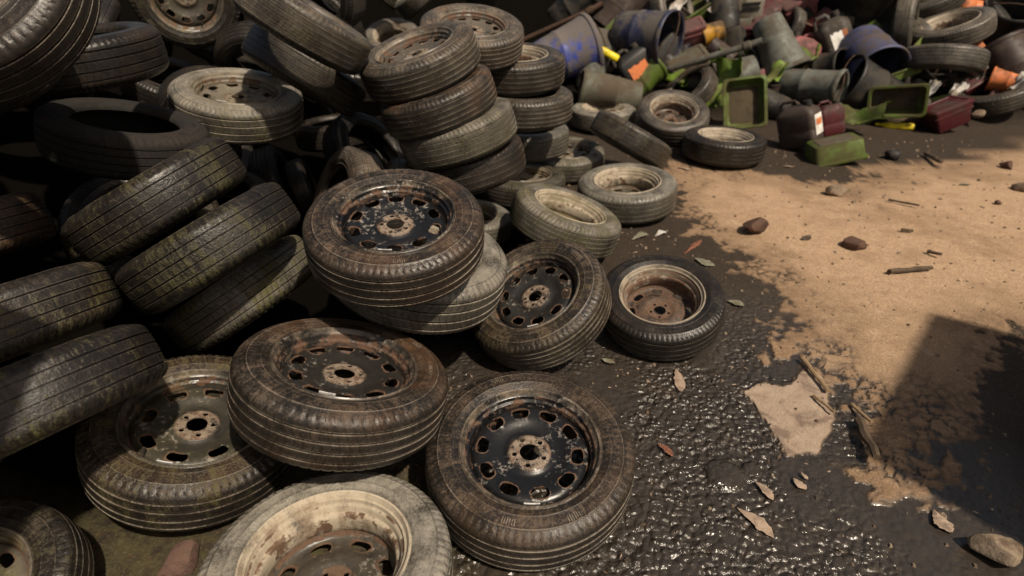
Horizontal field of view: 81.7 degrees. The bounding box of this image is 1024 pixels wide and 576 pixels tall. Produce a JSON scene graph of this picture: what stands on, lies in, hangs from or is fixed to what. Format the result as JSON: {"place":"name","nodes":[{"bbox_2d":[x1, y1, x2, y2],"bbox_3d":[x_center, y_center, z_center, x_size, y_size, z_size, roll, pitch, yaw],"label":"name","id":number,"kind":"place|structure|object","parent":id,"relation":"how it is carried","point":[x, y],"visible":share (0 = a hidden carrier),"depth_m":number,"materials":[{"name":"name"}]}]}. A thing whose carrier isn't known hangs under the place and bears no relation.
{"place":"outdoors","nodes":[
{"label":"outdoors","id":0,"kind":"place"},
{"bbox_2d":[0,0,1023,575],"bbox_3d":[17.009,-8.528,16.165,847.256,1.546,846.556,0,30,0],"label":"ground","id":1,"kind":"structure","parent":0,"point":[900,370],"depth_m":2.48,"materials":[{"name":"soil"}]},
{"bbox_2d":[0,192,56,255],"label":"tyre","id":2,"kind":"object","parent":1,"relation":"on","point":[26,220],"visible":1,"depth_m":2.02,"materials":[{"name":"rubber"}]},
{"bbox_2d":[0,499,94,575],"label":"car wheel","id":3,"kind":"object","parent":1,"relation":"on","point":[38,539],"visible":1,"depth_m":1.50,"materials":[{"name":"rubber"}]},
{"bbox_2d":[58,0,120,99],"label":"tyre","id":4,"kind":"object","parent":1,"relation":"on","point":[110,10],"visible":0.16,"depth_m":3.18,"materials":[{"name":"rubber"}]},
{"bbox_2d":[58,177,219,294],"bbox_3d":[-1.593,-0.255,2.584,0.615,0.186,0.610,6,56,-20],"label":"tyre","id":5,"kind":"object","parent":1,"relation":"on","point":[82,196],"visible":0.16,"depth_m":2.46,"materials":[{"name":"rubber"}]},
{"bbox_2d":[33,97,208,180],"bbox_3d":[-1.629,-0.636,2.506,0.617,0.188,0.622,-9,35,-43],"label":"tyre","id":6,"kind":"object","parent":5,"relation":"on","point":[117,139],"visible":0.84,"depth_m":2.31,"materials":[{"name":"rubber"}]},
{"bbox_2d":[40,22,168,97],"bbox_3d":[-1.734,-0.927,2.375,0.622,0.188,0.618,-21,36,-25],"label":"tyre","id":7,"kind":"object","parent":6,"relation":"on","point":[117,54],"visible":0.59,"depth_m":2.23,"materials":[{"name":"rubber"}]},
{"bbox_2d":[119,57,196,104],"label":"tyre","id":8,"kind":"object","parent":1,"relation":"on","point":[145,91],"visible":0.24,"depth_m":3.82,"materials":[{"name":"rubber"}]},
{"bbox_2d":[163,0,250,61],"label":"tyre","id":9,"kind":"object","parent":8,"relation":"on","point":[206,53],"visible":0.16,"depth_m":4.03,"materials":[{"name":"rubber"}]},
{"bbox_2d":[157,540,198,575],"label":"stone","id":10,"kind":"object","parent":1,"relation":"on","point":[182,558],"visible":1,"depth_m":1.67,"materials":[{"name":"stone"}]},
{"bbox_2d":[75,355,293,531],"bbox_3d":[-1.021,0.472,1.919,0.635,0.193,0.640,-9,39,-37],"label":"car wheel","id":11,"kind":"object","parent":1,"relation":"on","point":[127,477],"visible":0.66,"depth_m":1.75,"materials":[{"name":"rubber"}]},
{"bbox_2d":[0,324,167,459],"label":"tyre","id":12,"kind":"object","parent":11,"relation":"on","point":[48,392],"visible":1,"depth_m":1.34,"materials":[{"name":"rubber"}]},
{"bbox_2d":[0,262,122,362],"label":"tyre","id":13,"kind":"object","parent":12,"relation":"on","point":[42,308],"visible":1,"depth_m":1.57,"materials":[{"name":"rubber"}]},
{"bbox_2d":[156,65,219,107],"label":"tyre","id":14,"kind":"object","parent":1,"relation":"on","point":[162,100],"visible":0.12,"depth_m":3.59,"materials":[{"name":"rubber"}]},
{"bbox_2d":[129,0,239,48],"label":"car wheel","id":15,"kind":"object","parent":14,"relation":"on","point":[176,30],"visible":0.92,"depth_m":3.70,"materials":[{"name":"rubber"}]},
{"bbox_2d":[213,21,302,92],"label":"tyre","id":16,"kind":"object","parent":14,"relation":"on","point":[229,42],"visible":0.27,"depth_m":3.61,"materials":[{"name":"rubber"}]},
{"bbox_2d":[162,171,266,237],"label":"tyre","id":17,"kind":"object","parent":1,"relation":"on","point":[251,180],"visible":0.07,"depth_m":3.17,"materials":[{"name":"rubber"}]},
{"bbox_2d":[168,107,242,159],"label":"tyre","id":18,"kind":"object","parent":17,"relation":"on","point":[237,149],"visible":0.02,"depth_m":3.02,"materials":[{"name":"rubber"}]},
{"bbox_2d":[167,68,303,145],"bbox_3d":[-1.385,-0.929,3.000,0.622,0.189,0.626,24,38,15],"label":"car wheel","id":19,"kind":"object","parent":18,"relation":"on","point":[236,106],"visible":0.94,"depth_m":2.88,"materials":[{"name":"rubber"}]},
{"bbox_2d":[241,23,365,116],"bbox_3d":[-1.052,-1.104,3.028,0.619,0.188,0.618,31,7,-6],"label":"tyre","id":20,"kind":"object","parent":19,"relation":"on","point":[338,92],"visible":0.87,"depth_m":2.77,"materials":[{"name":"rubber"}]},
{"bbox_2d":[233,0,370,74],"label":"tyre","id":21,"kind":"object","parent":20,"relation":"on","point":[314,31],"visible":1,"depth_m":2.42,"materials":[{"name":"rubber"}]},
{"bbox_2d":[163,235,312,354],"bbox_3d":[-1.078,0.020,2.385,0.622,0.188,0.618,-20,21,41],"label":"tyre","id":22,"kind":"object","parent":1,"relation":"on","point":[240,297],"visible":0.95,"depth_m":2.12,"materials":[{"name":"rubber"}]},
{"bbox_2d":[115,182,299,314],"bbox_3d":[-1.042,-0.145,2.063,0.618,0.188,0.622,-34,18,-7],"label":"tyre","id":23,"kind":"object","parent":22,"relation":"on","point":[193,257],"visible":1,"depth_m":1.81,"materials":[{"name":"rubber"}]},
{"bbox_2d":[61,137,246,265],"bbox_3d":[-1.261,-0.314,2.118,0.622,0.188,0.618,-33,23,-3],"label":"tyre","id":24,"kind":"object","parent":23,"relation":"on","point":[142,209],"visible":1,"depth_m":1.88,"materials":[{"name":"rubber"}]},
{"bbox_2d":[249,145,304,223],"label":"tyre","id":25,"kind":"object","parent":1,"relation":"on","point":[267,163],"visible":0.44,"depth_m":3.43,"materials":[{"name":"rubber"}]},
{"bbox_2d":[283,158,316,216],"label":"tyre","id":26,"kind":"object","parent":1,"relation":"on","point":[301,181],"visible":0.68,"depth_m":3.51,"materials":[{"name":"rubber"}]},
{"bbox_2d":[197,471,453,575],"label":"car wheel","id":27,"kind":"object","parent":1,"relation":"on","point":[399,524],"visible":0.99,"depth_m":1.62,"materials":[{"name":"rubber"}]},
{"bbox_2d":[294,113,375,151],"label":"tyre","id":28,"kind":"object","parent":1,"relation":"on","point":[308,134],"visible":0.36,"depth_m":4.12,"materials":[{"name":"rubber"}]},
{"bbox_2d":[313,146,383,201],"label":"tyre","id":29,"kind":"object","parent":1,"relation":"on","point":[345,163],"visible":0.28,"depth_m":3.10,"materials":[{"name":"rubber"}]},
{"bbox_2d":[322,112,403,169],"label":"tyre","id":30,"kind":"object","parent":1,"relation":"on","point":[372,133],"visible":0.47,"depth_m":3.73,"materials":[{"name":"rubber"}]},
{"bbox_2d":[476,199,511,244],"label":"car wheel","id":31,"kind":"object","parent":1,"relation":"on","point":[497,224],"visible":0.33,"depth_m":3.46,"materials":[{"name":"rubber"}]},
{"bbox_2d":[423,134,525,194],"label":"tyre","id":32,"kind":"object","parent":31,"relation":"on","point":[505,163],"visible":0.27,"depth_m":2.92,"materials":[{"name":"rubber"}]},
{"bbox_2d":[398,97,516,170],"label":"tyre","id":33,"kind":"object","parent":32,"relation":"on","point":[492,128],"visible":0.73,"depth_m":2.79,"materials":[{"name":"rubber"}]},
{"bbox_2d":[379,64,496,140],"bbox_3d":[-0.363,-0.924,2.925,0.581,0.176,0.582,-26,33,-8],"label":"tyre","id":34,"kind":"object","parent":33,"relation":"on","point":[472,96],"visible":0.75,"depth_m":2.71,"materials":[{"name":"rubber"}]},
{"bbox_2d":[359,21,480,103],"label":"car wheel","id":35,"kind":"object","parent":34,"relation":"on","point":[420,62],"visible":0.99,"depth_m":2.71,"materials":[{"name":"rubber"}]},
{"bbox_2d":[481,163,564,208],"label":"car wheel","id":36,"kind":"object","parent":1,"relation":"on","point":[503,195],"visible":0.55,"depth_m":3.91,"materials":[{"name":"rubber"}]},
{"bbox_2d":[516,124,568,161],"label":"tyre","id":37,"kind":"object","parent":36,"relation":"on","point":[545,145],"visible":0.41,"depth_m":4.06,"materials":[{"name":"rubber"}]},
{"bbox_2d":[497,86,572,131],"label":"tyre","id":38,"kind":"object","parent":37,"relation":"on","point":[549,110],"visible":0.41,"depth_m":3.51,"materials":[{"name":"rubber"}]},
{"bbox_2d":[490,42,564,96],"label":"car wheel","id":39,"kind":"object","parent":38,"relation":"on","point":[536,69],"visible":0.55,"depth_m":3.50,"materials":[{"name":"rubber"}]},
{"bbox_2d":[420,3,523,70],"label":"car wheel","id":40,"kind":"object","parent":39,"relation":"on","point":[499,34],"visible":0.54,"depth_m":3.40,"materials":[{"name":"rubber"}]},
{"bbox_2d":[425,370,634,571],"bbox_3d":[0.055,0.542,1.864,0.650,0.196,0.646,-10,40,-14],"label":"car wheel","id":41,"kind":"object","parent":1,"relation":"on","point":[488,520],"visible":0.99,"depth_m":1.76,"materials":[{"name":"rubber"}]},
{"bbox_2d":[227,318,447,471],"bbox_3d":[-0.526,0.302,1.833,0.642,0.195,0.646,24,22,26],"label":"car wheel","id":42,"kind":"object","parent":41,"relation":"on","point":[277,410],"visible":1,"depth_m":1.66,"materials":[{"name":"rubber"}]},
{"bbox_2d":[336,219,507,334],"bbox_3d":[-0.355,-0.092,2.249,0.678,0.205,0.674,-11,41,-38],"label":"car wheel","id":43,"kind":"object","parent":42,"relation":"on","point":[472,301],"visible":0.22,"depth_m":2.04,"materials":[{"name":"rubber"}]},
{"bbox_2d":[302,169,483,308],"bbox_3d":[-0.383,-0.180,1.959,0.582,0.177,0.586,32,50,27],"label":"car wheel","id":44,"kind":"object","parent":43,"relation":"on","point":[347,266],"visible":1,"depth_m":1.85,"materials":[{"name":"rubber"}]},
{"bbox_2d":[471,239,611,370],"bbox_3d":[0.113,0.061,2.537,0.616,0.187,0.617,-35,43,-4],"label":"car wheel","id":45,"kind":"object","parent":1,"relation":"on","point":[573,327],"visible":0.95,"depth_m":2.41,"materials":[{"name":"rubber"}]},
{"bbox_2d":[509,184,621,258],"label":"car wheel","id":46,"kind":"object","parent":1,"relation":"on","point":[538,212],"visible":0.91,"depth_m":3.11,"materials":[{"name":"rubber"}]},
{"bbox_2d":[528,136,604,182],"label":"car wheel","id":47,"kind":"object","parent":1,"relation":"on","point":[576,160],"visible":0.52,"depth_m":4.33,"materials":[{"name":"rubber"}]},
{"bbox_2d":[534,12,605,80],"bbox_3d":[0.583,-2.409,6.067,0.718,0.656,0.632,-21,0,-2],"label":"bucket","id":48,"kind":"object","parent":1,"relation":"on","point":[576,42],"visible":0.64,"depth_m":5.83,"materials":[{"name":"blue plastic"}]},
{"bbox_2d":[548,0,603,20],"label":"bucket","id":49,"kind":"object","parent":1,"relation":"on","point":[559,10],"visible":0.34,"depth_m":6.58,"materials":[{"name":"black plastic"}]},
{"bbox_2d":[570,103,635,132],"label":"car wheel","id":50,"kind":"object","parent":1,"relation":"on","point":[583,116],"visible":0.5,"depth_m":5.50,"materials":[{"name":"rubber"}]},
{"bbox_2d":[597,27,616,62],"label":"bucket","id":51,"kind":"object","parent":1,"relation":"on","point":[606,35],"visible":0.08,"depth_m":6.19,"materials":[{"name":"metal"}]},
{"bbox_2d":[524,1,602,42],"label":"pipe","id":52,"kind":"object","parent":51,"relation":"on","point":[591,9],"visible":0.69,"depth_m":6.21,"materials":[{"name":"metal"}]},
{"bbox_2d":[578,69,642,111],"bbox_3d":[0.945,-1.910,5.798,0.617,0.384,0.389,8,0,-2],"label":"bucket","id":53,"kind":"object","parent":1,"relation":"on","point":[599,89],"visible":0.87,"depth_m":5.66,"materials":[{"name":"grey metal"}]},
{"bbox_2d":[591,0,648,27],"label":"bucket","id":54,"kind":"object","parent":1,"relation":"on","point":[608,13],"visible":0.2,"depth_m":6.53,"materials":[{"name":"brown plastic"}]},
{"bbox_2d":[577,163,676,224],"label":"car wheel","id":55,"kind":"object","parent":1,"relation":"on","point":[630,193],"visible":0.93,"depth_m":3.74,"materials":[{"name":"rubber"}]},
{"bbox_2d":[590,110,671,168],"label":"tyre","id":56,"kind":"object","parent":1,"relation":"on","point":[632,140],"visible":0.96,"depth_m":4.08,"materials":[{"name":"rubber"}]},
{"bbox_2d":[611,42,650,80],"bbox_3d":[1.249,-2.260,6.046,0.367,0.439,0.220,-37,20,3],"label":"canister","id":57,"kind":"object","parent":1,"relation":"on","point":[632,63],"visible":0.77,"depth_m":5.94,"materials":[{"name":"black plastic"}]},
{"bbox_2d":[610,9,684,69],"bbox_3d":[1.407,-2.588,6.114,0.689,0.595,0.578,25,9,33],"label":"bucket","id":58,"kind":"object","parent":1,"relation":"on","point":[649,30],"visible":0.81,"depth_m":5.97,"materials":[{"name":"blue plastic"}]},
{"bbox_2d":[636,58,667,93],"bbox_3d":[1.346,-2.193,6.139,0.405,0.477,0.397,44,5,0],"label":"bucket","id":59,"kind":"object","parent":1,"relation":"on","point":[654,74],"visible":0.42,"depth_m":5.99,"materials":[{"name":"green plastic"}]},
{"bbox_2d":[668,37,762,71],"bbox_3d":[1.951,-2.242,5.715,0.872,0.085,0.081,-9,4,27],"label":"pipe","id":60,"kind":"object","parent":59,"relation":"on","point":[746,45],"visible":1,"depth_m":5.68,"materials":[{"name":"metal"}]},
{"bbox_2d":[603,255,725,360],"bbox_3d":[0.663,0.076,2.647,0.554,0.167,0.550,25,53,29],"label":"car wheel","id":61,"kind":"object","parent":1,"relation":"on","point":[677,333],"visible":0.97,"depth_m":2.59,"materials":[{"name":"rubber"}]},
{"bbox_2d":[658,29,685,70],"bbox_3d":[1.621,-2.480,6.317,0.429,0.276,0.298,-49,14,1],"label":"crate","id":62,"kind":"object","parent":1,"relation":"on","point":[664,44],"visible":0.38,"depth_m":6.17,"materials":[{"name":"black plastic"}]},
{"bbox_2d":[665,44,709,72],"bbox_3d":[1.848,-2.313,6.218,0.420,0.270,0.295,-19,46,10],"label":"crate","id":63,"kind":"object","parent":1,"relation":"on","point":[697,50],"visible":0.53,"depth_m":6.13,"materials":[{"name":"grey plastic"}]},
{"bbox_2d":[665,64,717,115],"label":"tyre","id":64,"kind":"object","parent":1,"relation":"on","point":[705,90],"visible":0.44,"depth_m":5.72,"materials":[{"name":"rubber"}]},
{"bbox_2d":[683,16,706,47],"bbox_3d":[1.881,-2.704,6.330,0.359,0.229,0.253,-14,47,11],"label":"crate","id":65,"kind":"object","parent":1,"relation":"on","point":[695,27],"visible":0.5,"depth_m":6.23,"materials":[{"name":"red plastic"}]},
{"bbox_2d":[403,137,1022,568],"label":"pebbles","id":66,"kind":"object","parent":1,"relation":"on","point":[833,315],"depth_m":3.29,"materials":[{"name":"beige stone"}]},
{"bbox_2d":[636,89,709,145],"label":"car wheel","id":67,"kind":"object","parent":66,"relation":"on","point":[694,110],"visible":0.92,"depth_m":5.24,"materials":[{"name":"rubber"}]},
{"bbox_2d":[704,0,740,29],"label":"bucket","id":68,"kind":"object","parent":1,"relation":"on","point":[727,12],"visible":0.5,"depth_m":6.28,"materials":[{"name":"black plastic"}]},
{"bbox_2d":[681,125,766,167],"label":"car wheel","id":69,"kind":"object","parent":1,"relation":"on","point":[723,146],"visible":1,"depth_m":4.63,"materials":[{"name":"rubber"}]},
{"bbox_2d":[720,26,746,58],"bbox_3d":[2.284,-2.591,6.388,0.446,0.327,0.216,-4,9,41],"label":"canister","id":70,"kind":"object","parent":1,"relation":"on","point":[735,36],"visible":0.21,"depth_m":6.21,"materials":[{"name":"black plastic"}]},
{"bbox_2d":[710,55,760,76],"bbox_3d":[2.301,-2.197,6.159,0.473,0.407,0.394,-16,1,14],"label":"bucket","id":71,"kind":"object","parent":1,"relation":"on","point":[750,65],"visible":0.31,"depth_m":5.99,"materials":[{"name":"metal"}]},
{"bbox_2d":[722,75,767,128],"bbox_3d":[2.120,-1.681,5.407,0.382,0.466,0.130,-1,4,14],"label":"tray","id":72,"kind":"object","parent":1,"relation":"on","point":[745,102],"visible":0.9,"depth_m":5.42,"materials":[{"name":"green plastic"}]},
{"bbox_2d":[739,0,764,17],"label":"appliance","id":73,"kind":"object","parent":1,"relation":"on","point":[751,8],"visible":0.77,"depth_m":6.46,"materials":[{"name":"beige plastic"}]},
{"bbox_2d":[767,88,791,119],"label":"bucket","id":74,"kind":"object","parent":1,"relation":"on","point":[776,100],"visible":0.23,"depth_m":5.71,"materials":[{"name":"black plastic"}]},
{"bbox_2d":[752,12,811,75],"bbox_3d":[2.753,-2.478,6.113,0.504,0.650,0.492,-22,0,0],"label":"bucket","id":75,"kind":"object","parent":1,"relation":"on","point":[776,34],"visible":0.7,"depth_m":5.96,"materials":[{"name":"metal"}]},
{"bbox_2d":[778,0,818,24],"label":"crate","id":76,"kind":"object","parent":1,"relation":"on","point":[788,6],"visible":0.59,"depth_m":6.46,"materials":[{"name":"red plastic"}]},
{"bbox_2d":[776,99,823,149],"bbox_3d":[2.436,-1.403,5.018,0.215,0.391,0.320,-30,23,-35],"label":"canister","id":77,"kind":"object","parent":1,"relation":"on","point":[799,125],"visible":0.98,"depth_m":4.95,"materials":[{"name":"brown plastic"}]},
{"bbox_2d":[775,69,849,104],"bbox_3d":[2.941,-1.991,5.832,0.350,0.358,0.637,5,15,-46],"label":"bucket","id":78,"kind":"object","parent":1,"relation":"on","point":[815,86],"visible":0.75,"depth_m":5.73,"materials":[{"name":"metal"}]},
{"bbox_2d":[804,48,849,81],"bbox_3d":[3.277,-2.256,6.168,0.393,0.408,0.480,-12,12,-33],"label":"bucket","id":79,"kind":"object","parent":1,"relation":"on","point":[825,62],"visible":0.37,"depth_m":6.04,"materials":[{"name":"black plastic"}]},
{"bbox_2d":[817,99,844,136],"bbox_3d":[2.889,-1.554,5.389,0.231,0.315,0.152,-13,20,1],"label":"canister","id":80,"kind":"object","parent":1,"relation":"on","point":[833,118],"visible":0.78,"depth_m":5.33,"materials":[{"name":"red plastic"}]},
{"bbox_2d":[812,9,852,63],"bbox_3d":[3.377,-2.650,6.234,0.331,0.505,0.254,-28,16,4],"label":"jerrycan","id":81,"kind":"object","parent":1,"relation":"on","point":[832,30],"visible":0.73,"depth_m":6.13,"materials":[{"name":"grey plastic"}]},
{"bbox_2d":[804,132,868,166],"bbox_3d":[2.618,-1.127,4.810,0.428,0.170,0.299,-11,26,9],"label":"tray","id":82,"kind":"object","parent":1,"relation":"on","point":[838,149],"visible":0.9,"depth_m":4.71,"materials":[{"name":"green plastic"}]},
{"bbox_2d":[817,0,895,28],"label":"tub","id":83,"kind":"object","parent":1,"relation":"on","point":[863,12],"visible":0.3,"depth_m":6.29,"materials":[{"name":"black plastic"}]},
{"bbox_2d":[832,101,890,125],"bbox_3d":[3.189,-1.593,5.468,0.487,0.197,0.272,13,50,30],"label":"plastic sheet","id":84,"kind":"object","parent":1,"relation":"on","point":[853,117],"visible":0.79,"depth_m":5.45,"materials":[{"name":"green plastic"}]},
{"bbox_2d":[854,416,880,459],"bbox_3d":[1.249,0.529,2.081,0.040,0.050,0.210,7,31,11],"label":"stick","id":85,"kind":"object","parent":1,"relation":"on","point":[864,433],"visible":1,"depth_m":2.07,"materials":[{"name":"brown wood"}]},
{"bbox_2d":[834,53,903,119],"bbox_3d":[3.449,-1.961,5.886,0.624,0.591,0.575,23,1,-11],"label":"tub","id":86,"kind":"object","parent":1,"relation":"on","point":[873,75],"visible":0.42,"depth_m":5.66,"materials":[{"name":"black plastic"}]},
{"bbox_2d":[839,25,910,86],"bbox_3d":[3.632,-2.328,6.018,0.547,0.565,0.553,-20,47,19],"label":"barrel","id":87,"kind":"object","parent":1,"relation":"on","point":[886,51],"visible":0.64,"depth_m":5.91,"materials":[{"name":"blue plastic"}]},
{"bbox_2d":[866,83,929,118],"bbox_3d":[3.637,-1.771,5.596,0.487,0.308,0.140,6,30,28],"label":"tray","id":88,"kind":"object","parent":1,"relation":"on","point":[909,100],"visible":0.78,"depth_m":5.59,"materials":[{"name":"green plastic"}]},
{"bbox_2d":[890,0,919,47],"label":"tyre","id":89,"kind":"object","parent":1,"relation":"on","point":[904,11],"visible":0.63,"depth_m":6.04,"materials":[{"name":"rubber"}]},
{"bbox_2d":[919,0,965,18],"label":"tyre","id":90,"kind":"object","parent":1,"relation":"on","point":[930,8],"visible":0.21,"depth_m":6.30,"materials":[{"name":"rubber"}]},
{"bbox_2d":[897,43,990,78],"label":"tyre","id":91,"kind":"object","parent":1,"relation":"on","point":[970,61],"visible":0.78,"depth_m":5.57,"materials":[{"name":"rubber"}]},
{"bbox_2d":[917,95,974,133],"bbox_3d":[4.064,-1.625,5.559,0.364,0.222,0.300,-22,24,6],"label":"crate","id":92,"kind":"object","parent":1,"relation":"on","point":[945,114],"visible":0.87,"depth_m":5.46,"materials":[{"name":"red plastic"}]},
{"bbox_2d":[911,6,996,45],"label":"car wheel","id":93,"kind":"object","parent":1,"relation":"on","point":[972,25],"visible":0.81,"depth_m":5.94,"materials":[{"name":"rubber"}]},
{"bbox_2d":[960,81,1023,117],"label":"tyre","id":94,"kind":"object","parent":1,"relation":"on","point":[1007,102],"visible":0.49,"depth_m":5.64,"materials":[{"name":"rubber"}]},
{"bbox_2d":[967,534,1022,566],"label":"stone","id":95,"kind":"object","parent":1,"relation":"on","point":[1003,550],"visible":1,"depth_m":1.70,"materials":[{"name":"beige stone"}]},
{"bbox_2d":[984,66,1018,91],"bbox_3d":[4.903,-2.059,5.889,0.259,0.243,0.244,27,9,30],"label":"pot","id":96,"kind":"object","parent":1,"relation":"on","point":[1001,80],"visible":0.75,"depth_m":5.84,"materials":[{"name":"orange plastic"}]},
{"bbox_2d":[982,0,1023,45],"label":"bucket","id":97,"kind":"object","parent":1,"relation":"on","point":[1015,10],"visible":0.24,"depth_m":6.15,"materials":[{"name":"black plastic"}]},
{"bbox_2d":[983,29,1023,92],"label":"tub","id":98,"kind":"object","parent":1,"relation":"on","point":[1007,52],"visible":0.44,"depth_m":5.79,"materials":[{"name":"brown plastic"}]},
{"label":"tyre","id":99,"kind":"object","parent":1,"relation":"on","visible":0},
{"bbox_2d":[365,18,416,45],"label":"car wheel","id":100,"kind":"object","parent":99,"relation":"on","point":[378,32],"visible":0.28,"depth_m":6.51,"materials":[{"name":"rubber"}]},
{"bbox_2d":[706,53,741,108],"bbox_3d":[2.078,-2.011,5.830,0.218,0.586,0.370,14,3,-29],"label":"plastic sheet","id":101,"kind":"object","parent":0,"point":[726,68],"visible":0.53,"depth_m":5.85,"materials":[{"name":"green plastic"}]},
{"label":"tyre","id":102,"kind":"object","parent":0,"visible":0},
{"bbox_2d":[394,0,431,19],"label":"tyre","id":103,"kind":"object","parent":102,"relation":"on","point":[407,9],"visible":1,"depth_m":5.33,"materials":[{"name":"rubber"}]},
{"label":"tyre","id":104,"kind":"object","parent":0,"visible":0},
{"bbox_2d":[311,0,365,26],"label":"tyre","id":105,"kind":"object","parent":104,"relation":"on","point":[351,12],"visible":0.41,"depth_m":4.24,"materials":[{"name":"rubber"}]},
{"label":"tyre","id":106,"kind":"object","parent":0,"visible":0},
{"bbox_2d":[0,74,63,115],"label":"tyre","id":107,"kind":"object","parent":106,"relation":"on","point":[11,106],"visible":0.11,"depth_m":1.80,"materials":[{"name":"rubber"}]},
{"bbox_2d":[0,0,100,103],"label":"car wheel","id":108,"kind":"object","parent":107,"relation":"on","point":[44,43],"visible":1,"depth_m":1.49,"materials":[{"name":"rubber"}]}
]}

